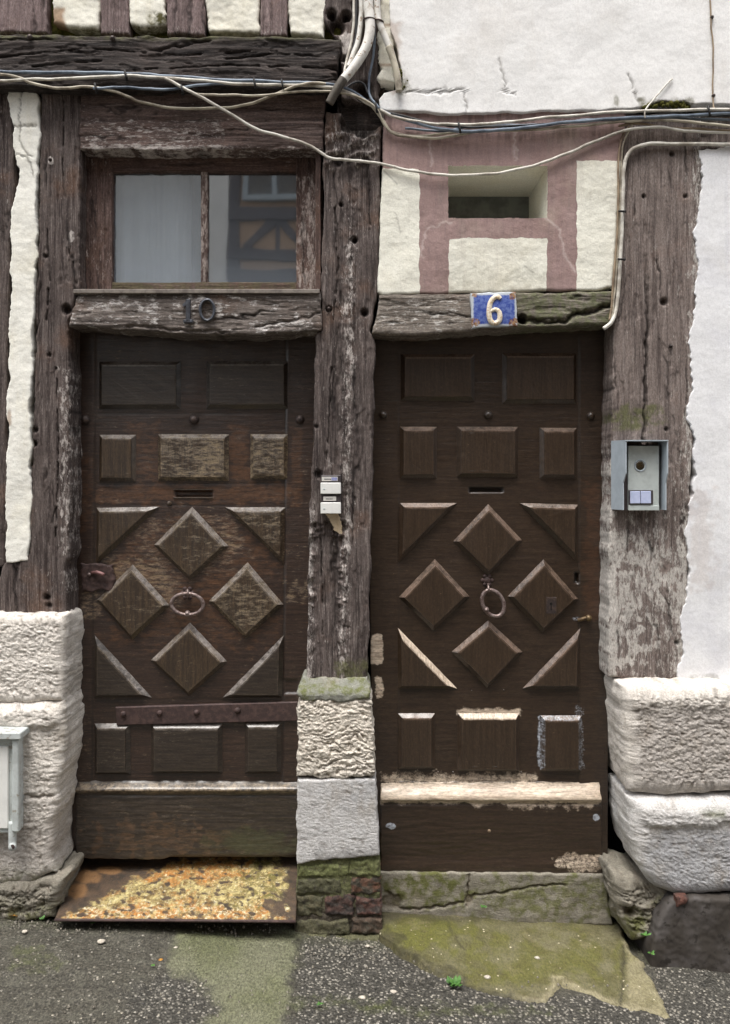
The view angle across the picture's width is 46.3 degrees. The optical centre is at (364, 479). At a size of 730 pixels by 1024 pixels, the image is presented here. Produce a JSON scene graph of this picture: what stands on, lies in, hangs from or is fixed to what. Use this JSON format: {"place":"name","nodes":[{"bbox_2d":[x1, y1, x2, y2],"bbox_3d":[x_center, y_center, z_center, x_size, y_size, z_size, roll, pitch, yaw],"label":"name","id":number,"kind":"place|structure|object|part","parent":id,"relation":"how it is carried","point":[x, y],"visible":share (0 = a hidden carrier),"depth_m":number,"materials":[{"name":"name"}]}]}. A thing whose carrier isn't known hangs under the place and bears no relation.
{"place":"outdoors","nodes":[
{"label":"outdoors","id":0,"kind":"place"},
{"bbox_2d":[0,917,729,1023],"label":"ground","id":1,"kind":"structure","parent":0,"point":[257,960],"depth_m":2.83,"materials":[{"name":"grey asphalt"}]},
{"bbox_2d":[0,851,83,920],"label":"rubble footing","id":2,"kind":"object","parent":1,"relation":"on","point":[45,895],"visible":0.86,"depth_m":3.12,"materials":[{"name":"beige stone"}]},
{"bbox_2d":[0,688,83,882],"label":"stone block","id":3,"kind":"structure","parent":2,"relation":"on","point":[52,743],"depth_m":3.12,"materials":[{"name":"stone"}]},
{"bbox_2d":[0,726,29,850],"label":"meter cabinet","id":4,"kind":"object","parent":3,"relation":"attached to","point":[11,783],"visible":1,"depth_m":3.06,"materials":[{"name":"grey paint"}]},
{"bbox_3d":[-1.460,1.105,3.071,0.356,0.295,0.012,0,0,0],"label":"cabinet door","id":5,"kind":"part","parent":4,"relation":"part of","materials":[{"name":"white plastic"}]},
{"bbox_2d":[0,607,84,702],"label":"stone block","id":6,"kind":"structure","parent":3,"relation":"on","point":[40,655],"depth_m":3.13,"materials":[{"name":"stone"}]},
{"bbox_2d":[0,94,86,612],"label":"timber post","id":7,"kind":"object","parent":6,"relation":"on","point":[44,577],"visible":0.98,"depth_m":3.20,"materials":[{"name":"brown wood"}]},
{"bbox_2d":[5,92,41,562],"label":"plaster wall","id":8,"kind":"structure","parent":7,"relation":"attached to","point":[26,111],"depth_m":3.19,"materials":[{"name":"white paint"}]},
{"bbox_2d":[0,34,341,108],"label":"timber beam","id":9,"kind":"structure","parent":7,"relation":"on","point":[287,59],"depth_m":3.16,"materials":[{"name":"brown wood"}]},
{"bbox_2d":[0,0,51,35],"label":"timber stud","id":10,"kind":"object","parent":9,"relation":"on","point":[27,17],"visible":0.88,"depth_m":3.20,"materials":[{"name":"brown wood"}]},
{"bbox_2d":[27,34,32,39],"bbox_3d":[-1.237,-1.635,3.146,0.022,0.021,0.012,0,0,0],"label":"iron nail","id":11,"kind":"object","parent":9,"relation":"attached to","point":[29,36],"visible":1,"depth_m":3.15,"materials":[{"name":"grey metal"}]},
{"bbox_2d":[100,0,132,37],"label":"timber stud","id":12,"kind":"object","parent":9,"relation":"on","point":[115,18],"visible":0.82,"depth_m":3.20,"materials":[{"name":"brown wood"}]},
{"bbox_2d":[93,82,260,90],"bbox_3d":[-0.542,-1.448,3.137,0.912,0.040,0.028,0,0,-2],"label":"cable","id":13,"kind":"object","parent":9,"relation":"attached to","point":[153,89],"visible":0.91,"depth_m":3.13,"materials":[{"name":"beige plastic"}]},
{"bbox_2d":[167,0,207,37],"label":"timber stud","id":14,"kind":"object","parent":9,"relation":"on","point":[187,19],"visible":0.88,"depth_m":3.20,"materials":[{"name":"brown wood"}]},
{"bbox_2d":[260,0,288,37],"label":"timber stud","id":15,"kind":"object","parent":9,"relation":"on","point":[274,19],"visible":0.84,"depth_m":3.20,"materials":[{"name":"brown wood"}]},
{"bbox_2d":[72,332,315,859],"bbox_3d":[-0.649,0.437,3.335,0.997,2.082,0.091,0,0,0],"label":"front door","id":16,"kind":"structure","parent":7,"relation":"attached to","point":[194,555],"depth_m":3.33,"materials":[{"name":"wood"}]},
{"bbox_2d":[72,332,315,856],"bbox_3d":[-0.649,0.437,3.354,0.997,2.081,0.051,0,0,0],"label":"door leaf","id":17,"kind":"structure","parent":16,"relation":"in","point":[288,580],"depth_m":3.33,"materials":[{"name":"brown wood"}]},
{"bbox_2d":[97,939,104,943],"bbox_3d":[-0.929,1.625,3.005,0.027,0.013,0.024,0,0,0],"label":"pebble","id":18,"kind":"object","parent":1,"relation":"on","point":[100,941],"visible":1,"depth_m":3.00,"materials":[{"name":"white stone"}]},
{"bbox_2d":[54,856,297,922],"bbox_3d":[-0.698,1.544,3.248,0.897,0.104,0.364,0,0,0],"label":"threshold plate","id":19,"kind":"object","parent":1,"relation":"on","point":[223,889],"visible":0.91,"depth_m":3.22,"materials":[{"name":"metal"}]},
{"bbox_2d":[0,73,625,852],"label":"house interior","id":20,"kind":"object","parent":1,"relation":"on","point":[252,229],"depth_m":3.55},
{"bbox_2d":[294,854,382,941],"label":"brick plinth","id":21,"kind":"structure","parent":1,"relation":"on","point":[340,897],"depth_m":3.16,"materials":[{"name":"green brick"}]},
{"bbox_2d":[296,769,379,863],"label":"stone block","id":22,"kind":"structure","parent":21,"relation":"on","point":[337,818],"depth_m":3.15,"materials":[{"name":"grey stone"}]},
{"bbox_2d":[298,775,372,777],"bbox_3d":[-0.109,1.110,3.233,0.282,0.039,0.134,0,0,0],"label":"joint mortar","id":23,"kind":"object","parent":22,"relation":"on","point":[310,776],"visible":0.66,"depth_m":3.17,"materials":[{"name":"beige concrete"}]},
{"bbox_2d":[296,689,375,778],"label":"stone block","id":24,"kind":"structure","parent":23,"relation":"on","point":[336,739],"depth_m":3.15,"materials":[{"name":"stone"}]},
{"bbox_2d":[297,669,370,702],"bbox_3d":[-0.116,0.780,3.230,0.274,0.089,0.181,0,0,0],"label":"cement cap","id":25,"kind":"object","parent":24,"relation":"on","point":[336,689],"visible":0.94,"depth_m":3.16,"materials":[{"name":"concrete"}]},
{"bbox_2d":[307,112,381,678],"bbox_3d":[-0.079,-0.312,3.268,0.286,2.145,0.184,0,0,0],"label":"timber post","id":26,"kind":"object","parent":25,"relation":"on","point":[338,579],"visible":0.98,"depth_m":3.20,"materials":[{"name":"brown wood"}]},
{"bbox_2d":[69,293,321,341],"bbox_3d":[-0.632,-0.621,3.251,0.946,0.168,0.157,0,0,0],"label":"door lintel","id":27,"kind":"structure","parent":26,"relation":"attached to","point":[258,317],"depth_m":3.18,"materials":[{"name":"brown wood"}]},
{"bbox_2d":[73,152,323,295],"bbox_3d":[-0.628,-0.987,3.242,0.940,0.589,0.156,0,0,0],"label":"transom window","id":28,"kind":"structure","parent":27,"relation":"on","point":[100,257],"depth_m":3.28,"materials":[{"name":"brown wood"}]},
{"bbox_2d":[115,174,190,282],"bbox_3d":[-0.886,-0.986,3.322,0.416,0.560,0.022,0,0,0],"label":"window curtain","id":29,"kind":"object","parent":28,"relation":"hanging from","point":[153,228],"depth_m":3.32,"materials":[{"name":"white fabric"}]},
{"bbox_2d":[79,94,326,159],"bbox_3d":[-0.610,-1.348,3.245,0.929,0.234,0.110,0,0,0],"label":"timber header","id":30,"kind":"object","parent":28,"relation":"on","point":[113,126],"visible":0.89,"depth_m":3.20,"materials":[{"name":"brown wood"}]},
{"bbox_2d":[182,298,215,323],"bbox_3d":[-0.618,-0.631,3.172,0.128,0.096,0.027,0,0,0],"label":"house number","id":31,"kind":"object","parent":27,"relation":"attached to","point":[187,303],"visible":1,"depth_m":3.16,"materials":[{"name":"metal"}]},
{"bbox_2d":[321,475,340,493],"bbox_3d":[-0.127,0.017,3.183,0.076,0.070,0.037,0,0,0],"label":"doorbell","id":32,"kind":"object","parent":26,"relation":"attached to","point":[330,484],"visible":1,"depth_m":3.17,"materials":[{"name":"plastic"}]},
{"bbox_2d":[321,495,340,513],"bbox_3d":[-0.127,0.090,3.183,0.076,0.070,0.037,0,0,0],"label":"doorbell","id":33,"kind":"object","parent":26,"relation":"attached to","point":[330,504],"visible":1,"depth_m":3.17,"materials":[{"name":"plastic"}]},
{"bbox_2d":[326,514,341,533],"bbox_3d":[-0.118,0.163,3.207,0.067,0.087,0.026,0,0,0],"label":"bare patch","id":34,"kind":"object","parent":26,"relation":"attached to","point":[335,521],"visible":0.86,"depth_m":3.19,"materials":[{"name":"beige wood"}]},
{"bbox_2d":[337,88,384,170],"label":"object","id":35,"kind":"object","parent":26,"relation":"attached to","point":[362,118],"visible":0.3,"depth_m":3.25,"materials":[{"name":"brown wood"}]},
{"bbox_2d":[372,291,610,340],"bbox_3d":[0.480,-0.623,3.256,0.909,0.168,0.148,0,0,0],"label":"door lintel","id":36,"kind":"structure","parent":26,"relation":"attached to","point":[418,317],"depth_m":3.19,"materials":[{"name":"brown wood"}]},
{"bbox_2d":[470,292,517,328],"bbox_3d":[0.480,-0.631,3.172,0.179,0.138,0.027,0,0,0],"label":"house number","id":37,"kind":"object","parent":36,"relation":"attached to","point":[493,310],"visible":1,"depth_m":3.17,"materials":[{"name":"blue ceramic"}]},
{"bbox_2d":[377,112,625,298],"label":"painted wall","id":38,"kind":"structure","parent":36,"relation":"on","point":[548,227],"depth_m":3.19,"materials":[{"name":"beige paint"}]},
{"bbox_2d":[379,0,729,118],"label":"plaster wall","id":39,"kind":"structure","parent":38,"relation":"on","point":[470,57],"depth_m":3.17,"materials":[{"name":"white paint"}]},
{"bbox_2d":[368,3,379,108],"bbox_3d":[0.034,-1.684,3.162,0.049,0.630,0.026,0,0,10],"label":"cable","id":40,"kind":"object","parent":39,"relation":"attached to","point":[371,66],"visible":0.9,"depth_m":3.17,"materials":[{"name":"plastic"}]},
{"bbox_2d":[374,0,401,92],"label":"conduit","id":41,"kind":"object","parent":39,"relation":"attached to","point":[379,22],"visible":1,"depth_m":3.14,"materials":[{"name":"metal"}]},
{"bbox_2d":[399,69,407,90],"bbox_3d":[0.143,-1.482,3.177,0.042,0.105,0.028,0,0,0],"label":"moss tuft","id":42,"kind":"object","parent":39,"relation":"attached to","point":[404,86],"visible":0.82,"depth_m":3.17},
{"bbox_2d":[644,78,672,117],"bbox_3d":[1.084,-1.412,3.156,0.118,0.158,0.013,0,0,-11],"label":"cable","id":43,"kind":"object","parent":39,"relation":"attached to","point":[665,85],"visible":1,"depth_m":3.16,"materials":[{"name":"white plastic"}]},
{"bbox_2d":[642,100,690,108],"bbox_3d":[1.123,-1.396,3.177,0.188,0.040,0.030,0,0,0],"label":"moss tuft","id":44,"kind":"object","parent":39,"relation":"attached to","point":[676,104],"visible":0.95,"depth_m":3.17,"materials":[{"name":"green plant"}]},
{"bbox_2d":[709,0,714,107],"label":"cable","id":45,"kind":"object","parent":39,"relation":"attached to","point":[712,53],"visible":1,"depth_m":3.16,"materials":[{"name":"beige plastic"}]},
{"bbox_2d":[405,117,729,131],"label":"cable","id":46,"kind":"object","parent":38,"relation":"attached to","point":[432,130],"visible":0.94,"depth_m":3.17,"materials":[{"name":"grey plastic"}]},
{"bbox_2d":[608,126,629,319],"bbox_3d":[0.944,-0.955,3.174,0.080,0.721,0.020,0,0,5],"label":"cable","id":47,"kind":"object","parent":38,"relation":"attached to","point":[617,226],"visible":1,"depth_m":3.18,"materials":[{"name":"grey plastic"}]},
{"bbox_2d":[611,124,632,317],"bbox_3d":[0.956,-0.953,3.178,0.082,0.732,0.026,0,0,8],"label":"cable","id":48,"kind":"object","parent":38,"relation":"attached to","point":[621,162],"visible":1,"depth_m":3.18,"materials":[{"name":"grey plastic"}]},
{"bbox_2d":[602,141,729,329],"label":"cable","id":49,"kind":"object","parent":38,"relation":"attached to","point":[627,155],"visible":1,"depth_m":3.18,"materials":[{"name":"white plastic"}]},
{"bbox_2d":[10,919,719,1023],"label":"loose grit","id":50,"kind":"object","parent":1,"relation":"on","point":[195,985],"visible":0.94,"depth_m":3.02,"materials":[{"name":"gravel"}]},
{"bbox_2d":[446,975,462,986],"bbox_3d":[0.301,1.687,2.872,0.052,0.029,0.048,0,0,0],"label":"weed","id":51,"kind":"object","parent":1,"relation":"on","point":[455,981],"visible":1,"depth_m":2.88,"materials":[{"name":"green plant"}]},
{"bbox_2d":[380,871,612,924],"bbox_3d":[0.500,1.614,3.330,0.909,0.209,0.100,0,0,0],"label":"door step","id":52,"kind":"object","parent":1,"relation":"on","point":[535,897],"depth_m":3.29,"materials":[{"name":"stone"}]},
{"bbox_2d":[379,912,669,1018],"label":"stone slab","id":53,"kind":"structure","parent":1,"relation":"on","point":[471,951],"depth_m":3.05,"materials":[{"name":"stone"}]},
{"bbox_2d":[598,849,667,939],"bbox_3d":[1.031,1.583,3.255,0.268,0.277,0.251,0,0,0],"label":"rubble footing","id":54,"kind":"object","parent":1,"relation":"on","point":[634,895],"visible":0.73,"depth_m":3.15,"materials":[{"name":"beige stone"}]},
{"bbox_2d":[634,891,729,972],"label":"dark plinth","id":55,"kind":"structure","parent":1,"relation":"on","point":[693,932],"depth_m":3.08,"materials":[{"name":"grey stone"}]},
{"bbox_2d":[608,773,729,892],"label":"stone block","id":56,"kind":"structure","parent":55,"relation":"on","point":[677,843],"depth_m":3.10,"materials":[{"name":"grey stone"}]},
{"bbox_2d":[604,675,729,794],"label":"stone block","id":57,"kind":"structure","parent":56,"relation":"on","point":[666,736],"depth_m":3.11,"materials":[{"name":"stone"}]},
{"bbox_2d":[599,113,700,678],"bbox_3d":[1.089,-0.315,3.278,0.361,2.133,0.164,0,0,0],"label":"timber post","id":58,"kind":"object","parent":57,"relation":"on","point":[647,383],"visible":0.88,"depth_m":3.20,"materials":[{"name":"brown wood"}]},
{"bbox_2d":[369,326,607,873],"bbox_3d":[0.480,0.467,3.329,0.949,2.140,0.091,0,0,0],"label":"front door","id":59,"kind":"structure","parent":58,"relation":"attached to","point":[489,694],"depth_m":3.33,"materials":[{"name":"wood"}]},
{"bbox_2d":[369,326,607,855],"bbox_3d":[0.480,0.467,3.350,0.949,2.140,0.050,0,0,0],"label":"door leaf","id":60,"kind":"structure","parent":59,"relation":"in","point":[390,577],"depth_m":3.33,"materials":[{"name":"brown wood"}]},
{"bbox_2d":[611,440,667,509],"bbox_3d":[1.015,-0.017,3.156,0.183,0.259,0.093,0,0,0],"label":"intercom","id":61,"kind":"object","parent":58,"relation":"attached to","point":[639,475],"visible":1,"depth_m":3.15,"materials":[{"name":"plastic"}]},
{"bbox_2d":[676,146,729,678],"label":"plaster wall","id":62,"kind":"structure","parent":57,"relation":"on","point":[705,624],"depth_m":3.19,"materials":[{"name":"white paint"}]},
{"bbox_2d":[689,111,729,149],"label":"timber rail","id":63,"kind":"object","parent":62,"relation":"on","point":[714,137],"visible":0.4,"depth_m":3.21,"materials":[{"name":"brown wood"}]},
{"bbox_2d":[618,122,729,130],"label":"cable","id":64,"kind":"object","parent":63,"relation":"attached to","point":[648,124],"visible":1,"depth_m":3.17,"materials":[{"name":"grey plastic"}]},
{"bbox_2d":[673,893,688,906],"bbox_3d":[1.142,1.517,3.082,0.048,0.041,0.036,0,0,0],"label":"brick chip","id":65,"kind":"object","parent":55,"relation":"on","point":[681,899],"visible":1,"depth_m":3.07,"materials":[{"name":"red brick"}]},
{"bbox_3d":[-4.850,-1.330,3.350,6.300,6.900,0.300,0,0,0],"label":"house wall","id":66,"kind":"object","parent":1,"relation":"on","visible":0},
{"bbox_2d":[0,93,19,565],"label":"timber post","id":67,"kind":"object","parent":66,"relation":"attached to","point":[9,174],"visible":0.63,"depth_m":3.21,"materials":[{"name":"brown wood"}]},
{"bbox_3d":[1.268,-1.363,3.142,0.024,0.047,0.034,0,0,0],"label":"cable clip","id":68,"kind":"object","parent":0,"visible":0},
{"bbox_2d":[391,112,729,128],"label":"cable","id":69,"kind":"object","parent":68,"relation":"attached to","point":[472,127],"visible":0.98,"depth_m":3.16,"materials":[{"name":"grey plastic"}]},
{"bbox_3d":[-0.405,-1.460,3.131,0.018,0.047,0.034,0,0,0],"label":"cable clip","id":70,"kind":"object","parent":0,"visible":0},
{"bbox_2d":[0,70,729,132],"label":"cable","id":71,"kind":"object","parent":70,"relation":"attached to","point":[416,123],"visible":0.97,"depth_m":3.14,"materials":[{"name":"plastic"}]},
{"bbox_2d":[346,81,367,93],"bbox_3d":[-0.033,-1.458,3.163,0.095,0.051,0.020,0,0,-10],"label":"cable","id":72,"kind":"object","parent":71,"relation":"attached to","point":[360,82],"visible":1,"depth_m":3.17,"materials":[{"name":"black plastic"}]},
{"bbox_3d":[0.349,-1.302,3.142,0.018,0.047,0.034,0,0,0],"label":"cable clip","id":73,"kind":"object","parent":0,"visible":0},
{"bbox_2d":[0,74,729,125],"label":"cable","id":74,"kind":"object","parent":73,"relation":"attached to","point":[366,103],"visible":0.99,"depth_m":3.14,"materials":[{"name":"beige plastic"}]},
{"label":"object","id":75,"kind":"object","parent":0,"visible":0},
{"bbox_3d":[0.090,-3.380,3.324,3.576,2.800,0.252,0,0,0],"label":"house wall","id":76,"kind":"object","parent":75,"relation":"attached to","visible":0},
{"bbox_2d":[51,0,340,39],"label":"plaster backing","id":77,"kind":"object","parent":76,"relation":"attached to","point":[57,31],"visible":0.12,"depth_m":3.25,"materials":[{"name":"paint"}]},
{"bbox_2d":[53,0,101,36],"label":"plaster infill","id":78,"kind":"object","parent":77,"relation":"attached to","point":[80,17],"visible":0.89,"depth_m":3.20,"materials":[{"name":"white paint"}]},
{"bbox_2d":[129,0,167,34],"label":"plaster infill","id":79,"kind":"object","parent":77,"relation":"attached to","point":[147,17],"visible":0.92,"depth_m":3.20,"materials":[{"name":"white paint"}]},
{"bbox_2d":[205,0,260,37],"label":"plaster infill","id":80,"kind":"object","parent":77,"relation":"attached to","point":[233,18],"visible":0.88,"depth_m":3.21,"materials":[{"name":"white paint"}]},
{"bbox_2d":[288,0,326,38],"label":"plaster infill","id":81,"kind":"object","parent":77,"relation":"attached to","point":[305,18],"visible":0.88,"depth_m":3.21,"materials":[{"name":"white paint"}]},
{"bbox_2d":[323,0,380,105],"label":"timber post","id":82,"kind":"object","parent":76,"relation":"attached to","point":[339,13],"visible":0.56,"depth_m":3.20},
{"bbox_2d":[343,0,354,71],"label":"cable","id":83,"kind":"object","parent":82,"relation":"attached to","point":[352,35],"visible":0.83,"depth_m":3.17,"materials":[{"name":"white plastic"}]},
{"bbox_2d":[326,0,374,105],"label":"conduit","id":84,"kind":"object","parent":82,"relation":"attached to","point":[346,76],"visible":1,"depth_m":3.12,"materials":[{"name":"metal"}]},
{"bbox_2d":[346,0,357,68],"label":"cable","id":85,"kind":"object","parent":82,"relation":"attached to","point":[356,3],"visible":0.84,"depth_m":3.18,"materials":[{"name":"beige plastic"}]},
{"bbox_2d":[346,0,363,67],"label":"conduit","id":86,"kind":"object","parent":82,"relation":"attached to","point":[358,36],"visible":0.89,"depth_m":3.16,"materials":[{"name":"white plastic"}]},
{"bbox_2d":[377,0,394,90],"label":"plaster fragment","id":87,"kind":"object","parent":82,"relation":"attached to","point":[385,78],"visible":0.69,"depth_m":3.19,"materials":[{"name":"beige paint"}]},
{"bbox_3d":[0.043,-1.377,3.142,0.016,0.047,0.034,0,0,0],"label":"cable clip","id":88,"kind":"object","parent":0,"visible":0},
{"bbox_2d":[197,90,468,136],"bbox_3d":[-0.123,-1.353,3.146,1.020,0.160,0.035,0,0,-3],"label":"cable","id":89,"kind":"object","parent":88,"relation":"attached to","point":[309,91],"visible":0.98,"depth_m":3.13,"materials":[{"name":"grey plastic"}]},
{"bbox_2d":[0,73,729,139],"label":"cable","id":90,"kind":"object","parent":88,"relation":"attached to","point":[391,132],"visible":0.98,"depth_m":3.15,"materials":[{"name":"grey plastic"}]},
{"bbox_3d":[-0.672,-1.436,3.131,0.018,0.047,0.034,0,0,0],"label":"cable clip","id":91,"kind":"object","parent":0,"visible":0},
{"bbox_2d":[164,77,729,176],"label":"cable","id":92,"kind":"object","parent":91,"relation":"attached to","point":[431,173],"visible":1,"depth_m":3.16,"materials":[{"name":"grey plastic"}]}
]}

